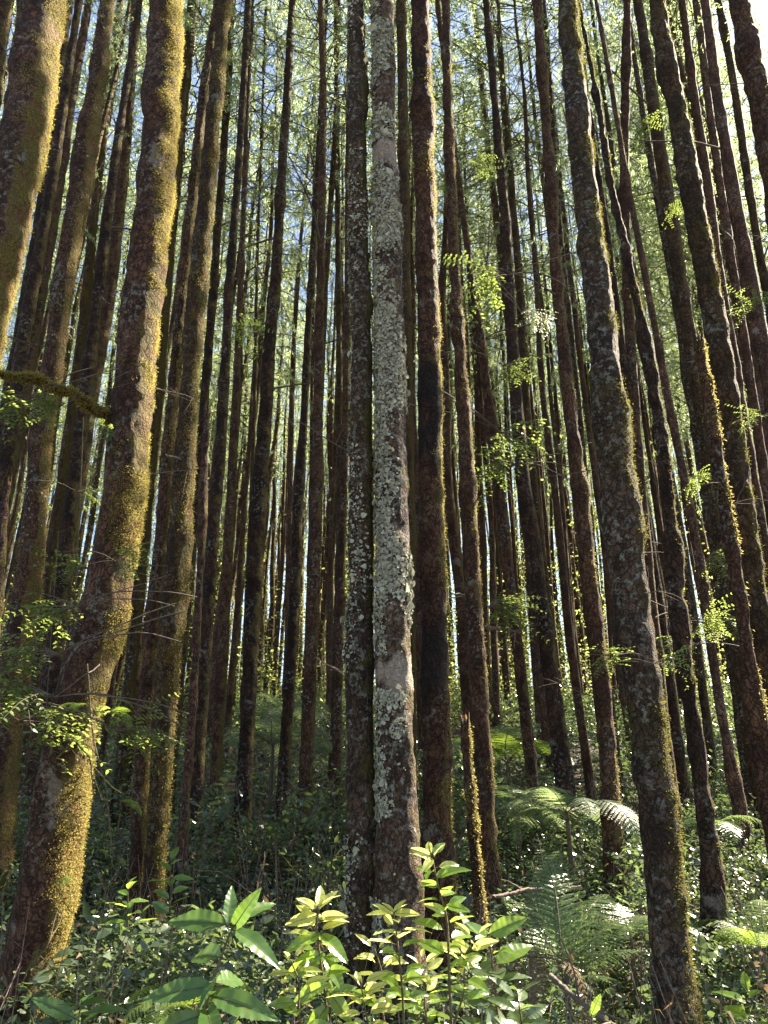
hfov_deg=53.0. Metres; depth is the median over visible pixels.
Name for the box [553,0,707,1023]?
forest tree
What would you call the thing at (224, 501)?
forest tree
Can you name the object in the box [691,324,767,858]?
snapped stem
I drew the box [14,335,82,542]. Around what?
forest tree
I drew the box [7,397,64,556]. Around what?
forest tree
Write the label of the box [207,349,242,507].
forest tree
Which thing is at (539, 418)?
forest tree
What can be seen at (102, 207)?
forest tree
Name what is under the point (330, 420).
forest tree
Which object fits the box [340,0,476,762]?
forest tree
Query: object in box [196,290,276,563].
forest tree
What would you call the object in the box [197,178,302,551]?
forest tree
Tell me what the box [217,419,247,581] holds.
forest tree
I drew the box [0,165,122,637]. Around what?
forest tree
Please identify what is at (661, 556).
forest tree
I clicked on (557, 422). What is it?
forest tree
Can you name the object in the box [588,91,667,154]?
leafy sprig
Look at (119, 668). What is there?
forest tree
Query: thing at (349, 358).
forest tree
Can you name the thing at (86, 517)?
forest tree
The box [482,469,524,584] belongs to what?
forest tree
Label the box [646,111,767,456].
forest tree
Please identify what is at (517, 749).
fern
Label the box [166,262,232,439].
forest tree
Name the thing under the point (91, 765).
vine
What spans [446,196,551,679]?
forest tree
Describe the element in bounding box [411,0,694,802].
forest tree
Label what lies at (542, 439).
forest tree
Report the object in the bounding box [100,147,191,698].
forest tree
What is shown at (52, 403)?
leafy sprig
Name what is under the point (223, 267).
forest tree
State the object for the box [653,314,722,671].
forest tree
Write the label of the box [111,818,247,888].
leafy shrub
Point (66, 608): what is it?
leafy sprig
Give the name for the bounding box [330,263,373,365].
forest tree
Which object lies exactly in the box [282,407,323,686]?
forest tree
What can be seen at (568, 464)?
forest tree
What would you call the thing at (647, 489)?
forest tree
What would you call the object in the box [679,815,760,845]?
fern
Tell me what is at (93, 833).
leafy shrub
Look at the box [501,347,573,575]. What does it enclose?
forest tree
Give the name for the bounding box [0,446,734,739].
young growth
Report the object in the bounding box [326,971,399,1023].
leafy shoot
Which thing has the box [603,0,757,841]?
forest tree
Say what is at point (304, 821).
leafy shrub
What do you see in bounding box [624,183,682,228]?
leafy sprig
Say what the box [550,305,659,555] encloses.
forest tree
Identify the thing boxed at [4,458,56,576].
forest tree
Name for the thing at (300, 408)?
forest tree
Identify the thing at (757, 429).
forest tree
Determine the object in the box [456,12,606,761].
forest tree
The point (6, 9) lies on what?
forest tree
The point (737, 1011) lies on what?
seedling
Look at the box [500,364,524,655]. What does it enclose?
forest tree
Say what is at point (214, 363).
forest tree
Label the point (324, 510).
forest tree
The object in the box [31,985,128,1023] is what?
leafy shoot
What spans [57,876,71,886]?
climbing fern
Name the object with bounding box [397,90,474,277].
forest tree
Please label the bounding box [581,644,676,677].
leafy sprig
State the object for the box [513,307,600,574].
forest tree
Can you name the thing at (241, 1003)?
leafy sapling
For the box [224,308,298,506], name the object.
forest tree
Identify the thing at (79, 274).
forest tree
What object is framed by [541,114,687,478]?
forest tree
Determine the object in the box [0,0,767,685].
sky
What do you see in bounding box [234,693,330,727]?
fern
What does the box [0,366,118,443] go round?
leafy sprig
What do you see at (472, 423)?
forest tree
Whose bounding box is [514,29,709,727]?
forest tree
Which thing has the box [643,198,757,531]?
forest tree
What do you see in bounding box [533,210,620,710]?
forest tree
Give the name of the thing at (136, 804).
climbing fern
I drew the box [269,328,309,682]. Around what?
forest tree
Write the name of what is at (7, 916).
leafy shrub
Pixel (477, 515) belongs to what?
forest tree
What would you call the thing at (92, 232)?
forest tree
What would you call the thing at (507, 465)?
leafy sprig
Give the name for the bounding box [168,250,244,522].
forest tree
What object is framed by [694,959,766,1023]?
leafy shrub
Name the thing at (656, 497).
forest tree
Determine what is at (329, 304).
forest tree
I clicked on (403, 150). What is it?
forest tree
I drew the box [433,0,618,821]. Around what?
forest tree
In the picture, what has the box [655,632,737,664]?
leafy sprig
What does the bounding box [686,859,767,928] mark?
leafy shrub
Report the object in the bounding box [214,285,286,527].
forest tree
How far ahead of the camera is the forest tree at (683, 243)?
21.60 m
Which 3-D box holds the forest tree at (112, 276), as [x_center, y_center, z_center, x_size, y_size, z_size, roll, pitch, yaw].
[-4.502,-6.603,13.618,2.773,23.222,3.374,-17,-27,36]
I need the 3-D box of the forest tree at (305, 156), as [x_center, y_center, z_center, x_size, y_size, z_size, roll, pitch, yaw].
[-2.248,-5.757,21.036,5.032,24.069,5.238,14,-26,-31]
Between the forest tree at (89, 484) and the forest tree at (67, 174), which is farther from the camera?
the forest tree at (89, 484)
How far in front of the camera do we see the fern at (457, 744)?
12.31 m
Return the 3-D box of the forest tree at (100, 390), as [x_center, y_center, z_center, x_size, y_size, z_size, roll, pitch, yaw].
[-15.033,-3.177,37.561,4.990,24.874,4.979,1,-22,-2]
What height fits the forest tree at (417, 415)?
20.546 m
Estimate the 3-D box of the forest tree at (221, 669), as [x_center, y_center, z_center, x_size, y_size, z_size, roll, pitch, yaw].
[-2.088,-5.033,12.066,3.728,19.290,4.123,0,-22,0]
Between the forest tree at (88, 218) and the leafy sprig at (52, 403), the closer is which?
the leafy sprig at (52, 403)
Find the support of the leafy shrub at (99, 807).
on the ground
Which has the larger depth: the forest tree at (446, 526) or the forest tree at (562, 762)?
the forest tree at (446, 526)
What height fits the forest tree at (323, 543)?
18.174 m
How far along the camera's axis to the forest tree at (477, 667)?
7.09 m
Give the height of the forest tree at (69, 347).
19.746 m
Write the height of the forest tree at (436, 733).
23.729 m
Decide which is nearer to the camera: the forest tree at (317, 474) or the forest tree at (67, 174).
the forest tree at (317, 474)
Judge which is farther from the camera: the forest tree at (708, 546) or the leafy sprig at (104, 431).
the forest tree at (708, 546)
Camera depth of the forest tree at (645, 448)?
35.45 m
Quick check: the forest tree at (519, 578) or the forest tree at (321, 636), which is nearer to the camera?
the forest tree at (321, 636)
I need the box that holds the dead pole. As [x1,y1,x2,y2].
[172,404,209,916]
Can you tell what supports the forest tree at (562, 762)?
on the ground
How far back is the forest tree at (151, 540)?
41.25 m
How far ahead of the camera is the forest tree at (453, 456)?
22.50 m
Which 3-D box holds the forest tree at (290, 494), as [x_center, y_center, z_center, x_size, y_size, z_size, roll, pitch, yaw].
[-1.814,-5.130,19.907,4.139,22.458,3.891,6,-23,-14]
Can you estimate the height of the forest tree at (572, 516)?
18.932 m
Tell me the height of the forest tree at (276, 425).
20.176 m
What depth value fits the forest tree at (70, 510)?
9.23 m
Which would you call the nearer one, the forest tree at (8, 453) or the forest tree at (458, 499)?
the forest tree at (8, 453)
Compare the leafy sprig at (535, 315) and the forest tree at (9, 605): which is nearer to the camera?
the leafy sprig at (535, 315)
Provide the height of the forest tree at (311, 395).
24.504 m
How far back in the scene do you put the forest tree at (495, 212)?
17.59 m
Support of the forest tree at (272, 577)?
on the ground
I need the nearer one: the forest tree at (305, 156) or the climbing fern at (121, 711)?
the climbing fern at (121, 711)
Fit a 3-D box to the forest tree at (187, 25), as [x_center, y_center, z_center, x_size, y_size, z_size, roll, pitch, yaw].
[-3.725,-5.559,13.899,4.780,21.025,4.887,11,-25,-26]
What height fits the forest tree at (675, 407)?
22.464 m
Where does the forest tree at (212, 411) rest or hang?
on the ground
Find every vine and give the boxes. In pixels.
[0,531,58,773]
[15,910,82,1003]
[49,417,94,616]
[56,740,131,805]
[85,664,163,881]
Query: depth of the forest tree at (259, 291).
29.97 m
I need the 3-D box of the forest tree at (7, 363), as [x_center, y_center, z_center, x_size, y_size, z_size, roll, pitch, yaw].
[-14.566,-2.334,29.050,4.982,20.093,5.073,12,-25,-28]
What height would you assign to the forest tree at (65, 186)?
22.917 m
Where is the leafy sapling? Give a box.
[142,886,279,1023]
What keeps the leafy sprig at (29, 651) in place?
attached to the forest tree at (54, 843)
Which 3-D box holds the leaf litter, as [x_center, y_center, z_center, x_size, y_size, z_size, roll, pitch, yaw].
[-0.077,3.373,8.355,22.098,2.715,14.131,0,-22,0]
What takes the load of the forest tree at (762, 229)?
on the ground
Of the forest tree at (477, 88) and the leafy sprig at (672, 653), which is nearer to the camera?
the leafy sprig at (672, 653)
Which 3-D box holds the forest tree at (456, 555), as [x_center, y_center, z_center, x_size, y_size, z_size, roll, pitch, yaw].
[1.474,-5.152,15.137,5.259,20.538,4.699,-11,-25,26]
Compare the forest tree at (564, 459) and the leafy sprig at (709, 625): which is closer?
the leafy sprig at (709, 625)
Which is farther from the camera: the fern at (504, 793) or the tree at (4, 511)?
the fern at (504, 793)
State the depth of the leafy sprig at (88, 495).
5.48 m
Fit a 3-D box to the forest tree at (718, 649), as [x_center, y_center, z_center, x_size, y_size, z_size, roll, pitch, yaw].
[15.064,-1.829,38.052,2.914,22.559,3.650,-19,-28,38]
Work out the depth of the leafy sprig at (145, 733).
3.80 m
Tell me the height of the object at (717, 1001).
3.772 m
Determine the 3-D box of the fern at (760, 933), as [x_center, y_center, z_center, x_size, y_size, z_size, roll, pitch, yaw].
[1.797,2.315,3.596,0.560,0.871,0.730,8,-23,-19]
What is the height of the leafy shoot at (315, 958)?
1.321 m
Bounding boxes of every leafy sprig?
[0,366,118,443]
[0,574,196,647]
[0,603,184,697]
[0,664,188,732]
[0,692,189,775]
[3,705,125,783]
[16,372,128,429]
[17,469,101,509]
[31,550,167,587]
[55,542,161,583]
[63,419,128,460]
[160,311,273,364]
[402,182,460,197]
[408,391,566,490]
[436,152,505,184]
[442,250,575,330]
[446,337,545,390]
[446,592,558,654]
[451,445,584,506]
[476,264,557,345]
[484,616,534,646]
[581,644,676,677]
[587,645,702,689]
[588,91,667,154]
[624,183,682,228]
[638,457,711,504]
[645,541,727,585]
[651,593,735,643]
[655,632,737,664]
[666,615,738,640]
[725,284,767,326]
[725,404,766,432]
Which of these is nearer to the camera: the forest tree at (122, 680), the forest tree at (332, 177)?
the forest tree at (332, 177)
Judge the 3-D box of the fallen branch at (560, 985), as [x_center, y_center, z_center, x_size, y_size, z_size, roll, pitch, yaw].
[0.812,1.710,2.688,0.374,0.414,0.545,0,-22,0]
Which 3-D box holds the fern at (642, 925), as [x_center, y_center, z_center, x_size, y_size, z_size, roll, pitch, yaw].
[1.459,2.699,4.451,0.776,0.784,0.774,-6,-23,15]
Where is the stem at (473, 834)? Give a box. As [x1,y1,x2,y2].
[460,711,493,963]
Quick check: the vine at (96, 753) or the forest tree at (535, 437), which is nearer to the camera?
the vine at (96, 753)
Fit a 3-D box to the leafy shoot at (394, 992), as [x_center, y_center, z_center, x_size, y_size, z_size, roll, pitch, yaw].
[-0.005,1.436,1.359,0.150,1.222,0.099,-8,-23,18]
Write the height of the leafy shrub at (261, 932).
0.749 m
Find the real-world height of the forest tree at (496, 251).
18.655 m
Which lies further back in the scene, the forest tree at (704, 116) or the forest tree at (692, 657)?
the forest tree at (692, 657)
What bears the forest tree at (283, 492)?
on the ground
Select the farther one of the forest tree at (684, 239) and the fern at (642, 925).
the forest tree at (684, 239)
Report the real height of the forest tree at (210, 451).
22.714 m
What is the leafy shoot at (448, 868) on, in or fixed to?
on the ground
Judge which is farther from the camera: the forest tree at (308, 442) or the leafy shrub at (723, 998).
the forest tree at (308, 442)
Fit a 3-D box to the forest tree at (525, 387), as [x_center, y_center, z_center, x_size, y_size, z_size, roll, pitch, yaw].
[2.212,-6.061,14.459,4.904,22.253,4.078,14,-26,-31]
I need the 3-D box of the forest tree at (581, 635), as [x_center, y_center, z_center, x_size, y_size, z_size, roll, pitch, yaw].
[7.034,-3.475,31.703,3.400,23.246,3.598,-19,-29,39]
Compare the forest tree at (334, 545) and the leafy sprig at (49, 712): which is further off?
the forest tree at (334, 545)
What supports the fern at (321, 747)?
on the ground
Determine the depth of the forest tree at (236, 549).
32.54 m
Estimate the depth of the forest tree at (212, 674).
20.01 m
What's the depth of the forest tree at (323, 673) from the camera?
38.01 m
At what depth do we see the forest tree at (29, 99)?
4.67 m
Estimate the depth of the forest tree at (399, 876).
4.78 m
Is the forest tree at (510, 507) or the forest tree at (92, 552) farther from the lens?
the forest tree at (92, 552)
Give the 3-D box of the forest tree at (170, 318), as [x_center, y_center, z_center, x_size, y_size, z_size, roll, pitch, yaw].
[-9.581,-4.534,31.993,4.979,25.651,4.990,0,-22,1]
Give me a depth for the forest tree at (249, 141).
20.16 m
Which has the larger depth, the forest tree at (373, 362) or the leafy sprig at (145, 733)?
the forest tree at (373, 362)
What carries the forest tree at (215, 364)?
on the ground
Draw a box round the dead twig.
[203,851,264,965]
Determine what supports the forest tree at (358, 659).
on the ground
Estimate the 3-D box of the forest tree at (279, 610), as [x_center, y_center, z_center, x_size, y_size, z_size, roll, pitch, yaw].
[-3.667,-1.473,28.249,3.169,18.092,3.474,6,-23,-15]
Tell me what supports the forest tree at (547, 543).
on the ground
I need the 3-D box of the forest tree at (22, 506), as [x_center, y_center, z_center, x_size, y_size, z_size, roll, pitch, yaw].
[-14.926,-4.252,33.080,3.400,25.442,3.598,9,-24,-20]
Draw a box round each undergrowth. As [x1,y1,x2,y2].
[0,665,767,1023]
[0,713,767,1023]
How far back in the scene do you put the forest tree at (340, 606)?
10.79 m
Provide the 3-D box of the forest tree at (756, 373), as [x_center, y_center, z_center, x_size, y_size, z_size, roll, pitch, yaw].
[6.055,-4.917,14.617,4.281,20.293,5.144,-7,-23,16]
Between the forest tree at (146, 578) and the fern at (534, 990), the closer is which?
the fern at (534, 990)
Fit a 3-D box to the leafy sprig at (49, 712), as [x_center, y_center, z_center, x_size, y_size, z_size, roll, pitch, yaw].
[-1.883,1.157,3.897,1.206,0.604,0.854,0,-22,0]
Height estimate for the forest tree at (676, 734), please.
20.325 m
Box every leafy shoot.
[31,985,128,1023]
[268,945,330,1023]
[284,885,356,1023]
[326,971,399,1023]
[348,934,417,1020]
[367,900,430,1023]
[396,949,449,1023]
[410,842,480,1023]
[429,922,498,1023]
[443,916,550,1023]
[485,977,547,1023]
[589,993,600,1023]
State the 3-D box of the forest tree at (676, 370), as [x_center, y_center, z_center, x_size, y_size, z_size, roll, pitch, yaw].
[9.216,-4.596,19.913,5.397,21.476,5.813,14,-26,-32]
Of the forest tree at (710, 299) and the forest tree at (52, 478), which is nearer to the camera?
the forest tree at (710, 299)
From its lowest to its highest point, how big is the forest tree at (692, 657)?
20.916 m
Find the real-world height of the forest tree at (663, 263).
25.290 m
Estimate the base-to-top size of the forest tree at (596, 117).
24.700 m
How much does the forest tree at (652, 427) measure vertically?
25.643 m
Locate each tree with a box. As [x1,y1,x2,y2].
[0,0,14,110]
[0,0,68,380]
[0,0,74,437]
[0,0,115,940]
[0,0,145,536]
[0,0,207,1023]
[0,5,66,395]
[0,157,170,502]
[0,164,114,497]
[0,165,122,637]
[0,201,100,661]
[0,213,73,456]
[0,265,80,650]
[0,467,11,631]
[1,252,71,505]
[2,93,125,383]
[2,279,79,626]
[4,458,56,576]
[6,1,88,85]
[6,88,122,558]
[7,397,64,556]
[9,0,195,611]
[10,2,145,511]
[13,0,145,483]
[14,2,190,364]
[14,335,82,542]
[15,295,104,522]
[16,0,196,828]
[19,0,195,786]
[22,20,144,727]
[28,0,272,817]
[32,18,180,301]
[46,380,112,646]
[50,149,128,360]
[53,174,135,498]
[55,99,141,345]
[55,341,114,597]
[56,268,125,475]
[56,352,113,628]
[58,122,129,332]
[65,119,179,323]
[66,165,179,641]
[77,0,331,815]
[80,475,157,597]
[83,235,176,514]
[86,353,115,516]
[92,0,271,796]
[96,0,346,813]
[96,162,253,472]
[99,84,194,309]
[99,396,166,634]
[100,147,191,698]
[104,117,220,725]
[107,0,286,829]
[112,205,210,401]
[113,6,299,674]
[113,11,255,753]
[117,204,183,704]
[128,0,242,957]
[131,51,256,673]
[134,0,232,965]
[143,405,164,613]
[157,236,285,527]
[157,295,227,483]
[159,309,242,476]
[162,0,372,772]
[162,121,293,725]
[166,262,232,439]
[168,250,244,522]
[172,5,262,302]
[173,0,346,718]
[175,101,311,751]
[178,62,296,730]
[179,112,263,335]
[185,0,319,863]
[186,312,234,667]
[189,0,308,590]
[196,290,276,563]
[197,0,370,843]
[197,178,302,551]
[198,297,296,608]
[201,0,410,842]
[201,206,304,693]
[203,0,438,822]
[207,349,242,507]
[207,383,280,543]
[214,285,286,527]
[216,246,326,702]
[216,322,282,596]
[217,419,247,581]
[222,73,305,717]
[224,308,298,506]
[225,0,371,747]
[234,189,303,364]
[238,385,288,693]
[246,359,306,692]
[247,251,330,705]
[248,0,441,795]
[248,282,325,693]
[250,3,371,753]
[250,340,298,623]
[254,0,411,755]
[259,132,371,698]
[262,227,303,700]
[263,1,435,826]
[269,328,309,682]
[272,277,375,697]
[272,322,334,517]
[274,298,308,697]
[275,302,327,688]
[276,0,371,851]
[276,0,376,1023]
[280,405,349,638]
[282,300,342,570]
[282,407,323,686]
[285,42,371,740]
[291,104,373,743]
[296,350,347,618]
[297,344,335,692]
[298,372,327,489]
[300,82,371,623]
[303,0,474,359]
[304,70,373,564]
[308,0,460,769]
[310,110,471,500]
[316,0,564,765]
[325,10,496,788]
[325,120,372,720]
[325,137,472,498]
[325,239,416,518]
[326,99,439,407]
[326,103,415,635]
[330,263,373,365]
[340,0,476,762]
[366,0,427,1023]
[366,0,622,809]
[368,90,492,380]
[370,79,566,741]
[372,194,448,400]
[372,318,474,716]
[394,0,482,828]
[396,2,542,390]
[396,45,581,747]
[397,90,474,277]
[399,0,518,938]
[404,0,462,1023]
[407,0,546,837]
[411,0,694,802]
[411,47,520,573]
[413,0,620,772]
[414,177,544,535]
[415,208,530,548]
[415,284,485,704]
[415,289,471,546]
[430,0,571,786]
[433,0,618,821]
[434,161,460,700]
[437,173,528,719]
[438,63,544,612]
[439,68,522,727]
[440,0,569,549]
[440,360,455,694]
[441,226,501,672]
[443,409,487,556]
[446,173,556,545]
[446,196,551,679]
[452,111,588,458]
[453,246,539,710]
[453,321,501,474]
[455,346,520,697]
[455,418,516,536]
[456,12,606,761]
[459,0,595,716]
[460,0,585,846]
[463,125,534,576]
[465,147,547,350]
[468,0,631,771]
[472,284,593,546]
[479,0,628,917]
[482,270,569,488]
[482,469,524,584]
[485,164,588,735]
[489,135,577,701]
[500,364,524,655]
[501,287,567,700]
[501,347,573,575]
[502,0,693,828]
[510,103,641,467]
[512,0,639,95]
[512,0,721,810]
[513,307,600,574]
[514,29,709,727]
[521,198,587,701]
[524,78,691,739]
[527,0,698,555]
[527,144,622,735]
[529,242,577,637]
[532,359,566,692]
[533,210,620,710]
[533,244,588,489]
[535,129,583,333]
[535,261,647,515]
[535,293,601,557]
[538,6,651,264]
[539,41,701,526]
[541,0,767,357]
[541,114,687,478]
[544,411,599,566]
[549,347,592,694]
[549,390,590,694]
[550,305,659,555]
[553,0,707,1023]
[573,0,767,409]
[578,0,734,1017]
[579,301,693,510]
[580,303,675,537]
[583,0,765,846]
[585,0,767,456]
[587,0,767,408]
[589,162,699,701]
[589,456,655,531]
[591,15,764,463]
[594,0,755,873]
[599,0,767,420]
[600,0,683,843]
[600,0,767,326]
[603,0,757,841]
[606,21,763,347]
[607,0,767,595]
[608,0,767,418]
[611,95,763,426]
[614,37,766,471]
[615,176,711,679]
[619,100,764,473]
[622,112,759,365]
[626,0,767,423]
[632,0,767,526]
[632,176,730,701]
[633,1,767,512]
[638,216,749,492]
[641,384,687,500]
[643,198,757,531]
[645,445,697,695]
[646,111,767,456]
[648,0,767,722]
[650,398,723,679]
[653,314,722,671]
[654,161,766,523]
[658,292,726,699]
[669,394,727,696]
[671,0,767,325]
[695,0,767,232]
[727,3,767,152]
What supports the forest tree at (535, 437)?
on the ground
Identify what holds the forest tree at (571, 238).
on the ground
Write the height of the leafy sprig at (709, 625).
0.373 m
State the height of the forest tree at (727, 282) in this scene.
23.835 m
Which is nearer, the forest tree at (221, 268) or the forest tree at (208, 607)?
the forest tree at (208, 607)
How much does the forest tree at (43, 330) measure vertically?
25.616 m
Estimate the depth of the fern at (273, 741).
10.45 m
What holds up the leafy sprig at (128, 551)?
attached to the forest tree at (54, 843)
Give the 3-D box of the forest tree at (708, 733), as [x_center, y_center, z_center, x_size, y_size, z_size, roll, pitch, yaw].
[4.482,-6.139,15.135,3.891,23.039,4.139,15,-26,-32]
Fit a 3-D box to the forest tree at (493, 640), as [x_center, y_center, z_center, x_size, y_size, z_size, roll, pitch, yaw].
[2.108,-3.813,18.908,5.188,19.242,4.973,16,-27,-35]
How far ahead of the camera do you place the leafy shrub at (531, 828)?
7.80 m
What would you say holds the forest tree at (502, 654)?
on the ground
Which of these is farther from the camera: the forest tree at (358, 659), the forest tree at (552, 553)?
the forest tree at (552, 553)
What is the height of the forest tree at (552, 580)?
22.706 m
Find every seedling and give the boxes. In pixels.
[103,877,156,1014]
[145,847,194,981]
[714,971,767,1023]
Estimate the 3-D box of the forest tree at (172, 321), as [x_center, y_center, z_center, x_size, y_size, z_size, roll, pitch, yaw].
[-5.328,-5.341,20.001,4.027,22.928,3.320,-12,-25,27]
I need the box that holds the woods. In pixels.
[0,360,765,690]
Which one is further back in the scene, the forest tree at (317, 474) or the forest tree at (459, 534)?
the forest tree at (459, 534)
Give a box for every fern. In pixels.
[56,703,85,719]
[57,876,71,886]
[111,706,132,728]
[120,983,253,1023]
[122,799,141,815]
[206,714,331,817]
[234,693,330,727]
[291,740,376,760]
[452,723,540,783]
[452,729,575,803]
[453,785,573,878]
[483,949,586,1023]
[486,850,650,1022]
[495,786,640,902]
[565,898,703,1012]
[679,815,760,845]
[689,899,767,983]
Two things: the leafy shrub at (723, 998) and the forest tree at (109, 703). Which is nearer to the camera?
the leafy shrub at (723, 998)
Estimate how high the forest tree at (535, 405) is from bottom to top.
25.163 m
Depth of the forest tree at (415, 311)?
24.11 m
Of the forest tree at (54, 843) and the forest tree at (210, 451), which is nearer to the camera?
the forest tree at (54, 843)
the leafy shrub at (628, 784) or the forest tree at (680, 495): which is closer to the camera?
the leafy shrub at (628, 784)
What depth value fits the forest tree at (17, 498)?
24.85 m
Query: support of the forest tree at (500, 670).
on the ground
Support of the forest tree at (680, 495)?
on the ground
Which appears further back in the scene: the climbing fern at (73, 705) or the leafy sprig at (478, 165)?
the leafy sprig at (478, 165)
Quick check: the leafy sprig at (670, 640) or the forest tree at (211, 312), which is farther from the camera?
the forest tree at (211, 312)
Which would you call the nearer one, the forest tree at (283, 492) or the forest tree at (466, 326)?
the forest tree at (466, 326)
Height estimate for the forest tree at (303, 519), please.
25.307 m
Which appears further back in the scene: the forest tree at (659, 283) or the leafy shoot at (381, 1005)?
the forest tree at (659, 283)
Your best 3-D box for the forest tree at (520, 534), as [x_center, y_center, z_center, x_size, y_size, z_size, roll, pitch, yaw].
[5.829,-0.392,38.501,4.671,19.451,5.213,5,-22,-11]
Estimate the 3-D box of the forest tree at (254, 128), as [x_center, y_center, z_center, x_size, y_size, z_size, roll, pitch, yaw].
[-3.601,-5.487,15.040,3.710,21.528,3.493,19,-29,-40]
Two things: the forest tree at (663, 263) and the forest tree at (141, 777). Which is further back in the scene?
the forest tree at (663, 263)
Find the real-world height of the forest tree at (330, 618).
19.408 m
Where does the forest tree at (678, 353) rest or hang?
on the ground
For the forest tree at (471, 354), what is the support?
on the ground
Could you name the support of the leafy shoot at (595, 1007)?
on the ground
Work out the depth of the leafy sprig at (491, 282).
7.43 m
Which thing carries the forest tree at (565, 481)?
on the ground
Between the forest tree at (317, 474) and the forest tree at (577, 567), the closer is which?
the forest tree at (317, 474)
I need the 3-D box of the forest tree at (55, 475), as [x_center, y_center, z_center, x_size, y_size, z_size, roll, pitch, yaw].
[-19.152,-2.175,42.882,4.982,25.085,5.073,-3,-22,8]
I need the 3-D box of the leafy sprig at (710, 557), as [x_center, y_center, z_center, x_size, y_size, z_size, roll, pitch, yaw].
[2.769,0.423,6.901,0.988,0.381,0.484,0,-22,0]
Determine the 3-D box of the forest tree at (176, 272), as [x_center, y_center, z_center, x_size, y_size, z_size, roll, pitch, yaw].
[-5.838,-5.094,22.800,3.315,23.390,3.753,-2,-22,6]
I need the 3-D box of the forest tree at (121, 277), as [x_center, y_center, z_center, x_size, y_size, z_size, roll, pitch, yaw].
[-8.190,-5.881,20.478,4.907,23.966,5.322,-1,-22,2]
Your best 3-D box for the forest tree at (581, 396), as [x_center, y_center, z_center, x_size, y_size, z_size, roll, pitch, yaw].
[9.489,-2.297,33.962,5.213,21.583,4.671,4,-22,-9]
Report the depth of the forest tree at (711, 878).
5.60 m
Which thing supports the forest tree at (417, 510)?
on the ground
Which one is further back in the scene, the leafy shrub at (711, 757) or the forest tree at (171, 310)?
the forest tree at (171, 310)
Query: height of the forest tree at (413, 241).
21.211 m
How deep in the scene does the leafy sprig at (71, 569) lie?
4.76 m
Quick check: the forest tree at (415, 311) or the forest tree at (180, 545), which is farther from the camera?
the forest tree at (415, 311)
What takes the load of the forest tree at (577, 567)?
on the ground
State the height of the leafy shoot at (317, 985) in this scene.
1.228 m
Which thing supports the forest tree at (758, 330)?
on the ground
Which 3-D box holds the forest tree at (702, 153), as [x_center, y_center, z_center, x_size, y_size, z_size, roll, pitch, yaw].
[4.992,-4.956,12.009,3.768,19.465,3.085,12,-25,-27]
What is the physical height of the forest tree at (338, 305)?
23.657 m
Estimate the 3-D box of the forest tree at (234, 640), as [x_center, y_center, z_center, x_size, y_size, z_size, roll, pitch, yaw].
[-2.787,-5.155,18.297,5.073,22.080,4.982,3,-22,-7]
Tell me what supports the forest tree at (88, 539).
on the ground
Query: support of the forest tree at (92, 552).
on the ground
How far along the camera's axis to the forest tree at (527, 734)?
10.23 m
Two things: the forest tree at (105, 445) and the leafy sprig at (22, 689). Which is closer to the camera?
the leafy sprig at (22, 689)
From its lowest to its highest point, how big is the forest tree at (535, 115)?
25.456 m
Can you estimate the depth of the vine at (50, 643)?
5.65 m
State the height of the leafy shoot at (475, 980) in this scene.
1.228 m
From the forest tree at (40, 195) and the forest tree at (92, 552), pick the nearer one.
the forest tree at (40, 195)
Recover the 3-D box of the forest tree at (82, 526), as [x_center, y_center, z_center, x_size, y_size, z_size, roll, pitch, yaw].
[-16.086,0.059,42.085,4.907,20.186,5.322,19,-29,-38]
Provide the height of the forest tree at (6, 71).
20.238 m
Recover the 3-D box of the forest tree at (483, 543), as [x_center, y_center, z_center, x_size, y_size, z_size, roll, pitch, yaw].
[2.379,-3.764,20.378,4.907,19.475,5.322,13,-26,-30]
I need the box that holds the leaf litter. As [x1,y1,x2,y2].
[12,757,765,1023]
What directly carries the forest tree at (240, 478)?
on the ground
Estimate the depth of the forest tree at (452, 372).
23.40 m
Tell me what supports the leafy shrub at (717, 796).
on the ground
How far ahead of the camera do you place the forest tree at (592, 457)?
16.18 m
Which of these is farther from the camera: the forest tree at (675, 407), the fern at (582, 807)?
the forest tree at (675, 407)
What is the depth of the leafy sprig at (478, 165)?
10.41 m
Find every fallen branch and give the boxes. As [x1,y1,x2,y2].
[491,833,581,912]
[548,936,630,1023]
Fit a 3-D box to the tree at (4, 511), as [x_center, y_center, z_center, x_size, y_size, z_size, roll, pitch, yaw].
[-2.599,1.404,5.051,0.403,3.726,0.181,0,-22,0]
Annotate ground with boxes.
[9,685,767,1023]
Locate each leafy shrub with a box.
[0,865,152,960]
[0,876,102,956]
[13,785,127,866]
[82,807,176,899]
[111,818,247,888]
[208,898,342,1014]
[209,771,345,879]
[260,819,345,922]
[451,779,584,851]
[452,810,520,893]
[499,870,593,965]
[575,729,691,811]
[619,728,709,783]
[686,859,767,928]
[688,737,740,821]
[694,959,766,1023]
[709,748,736,787]
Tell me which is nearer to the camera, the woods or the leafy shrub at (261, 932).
the leafy shrub at (261, 932)
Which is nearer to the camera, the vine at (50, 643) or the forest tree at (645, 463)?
the vine at (50, 643)
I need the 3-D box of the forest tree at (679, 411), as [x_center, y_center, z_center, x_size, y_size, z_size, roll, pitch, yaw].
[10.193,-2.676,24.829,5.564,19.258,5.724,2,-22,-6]
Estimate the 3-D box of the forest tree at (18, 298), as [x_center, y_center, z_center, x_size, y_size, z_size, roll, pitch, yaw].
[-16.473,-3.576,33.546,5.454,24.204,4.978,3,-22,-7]
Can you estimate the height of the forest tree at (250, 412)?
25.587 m
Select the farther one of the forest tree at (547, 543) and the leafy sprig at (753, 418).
the forest tree at (547, 543)
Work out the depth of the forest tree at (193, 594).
42.58 m
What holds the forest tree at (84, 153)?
on the ground
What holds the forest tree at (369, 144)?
on the ground

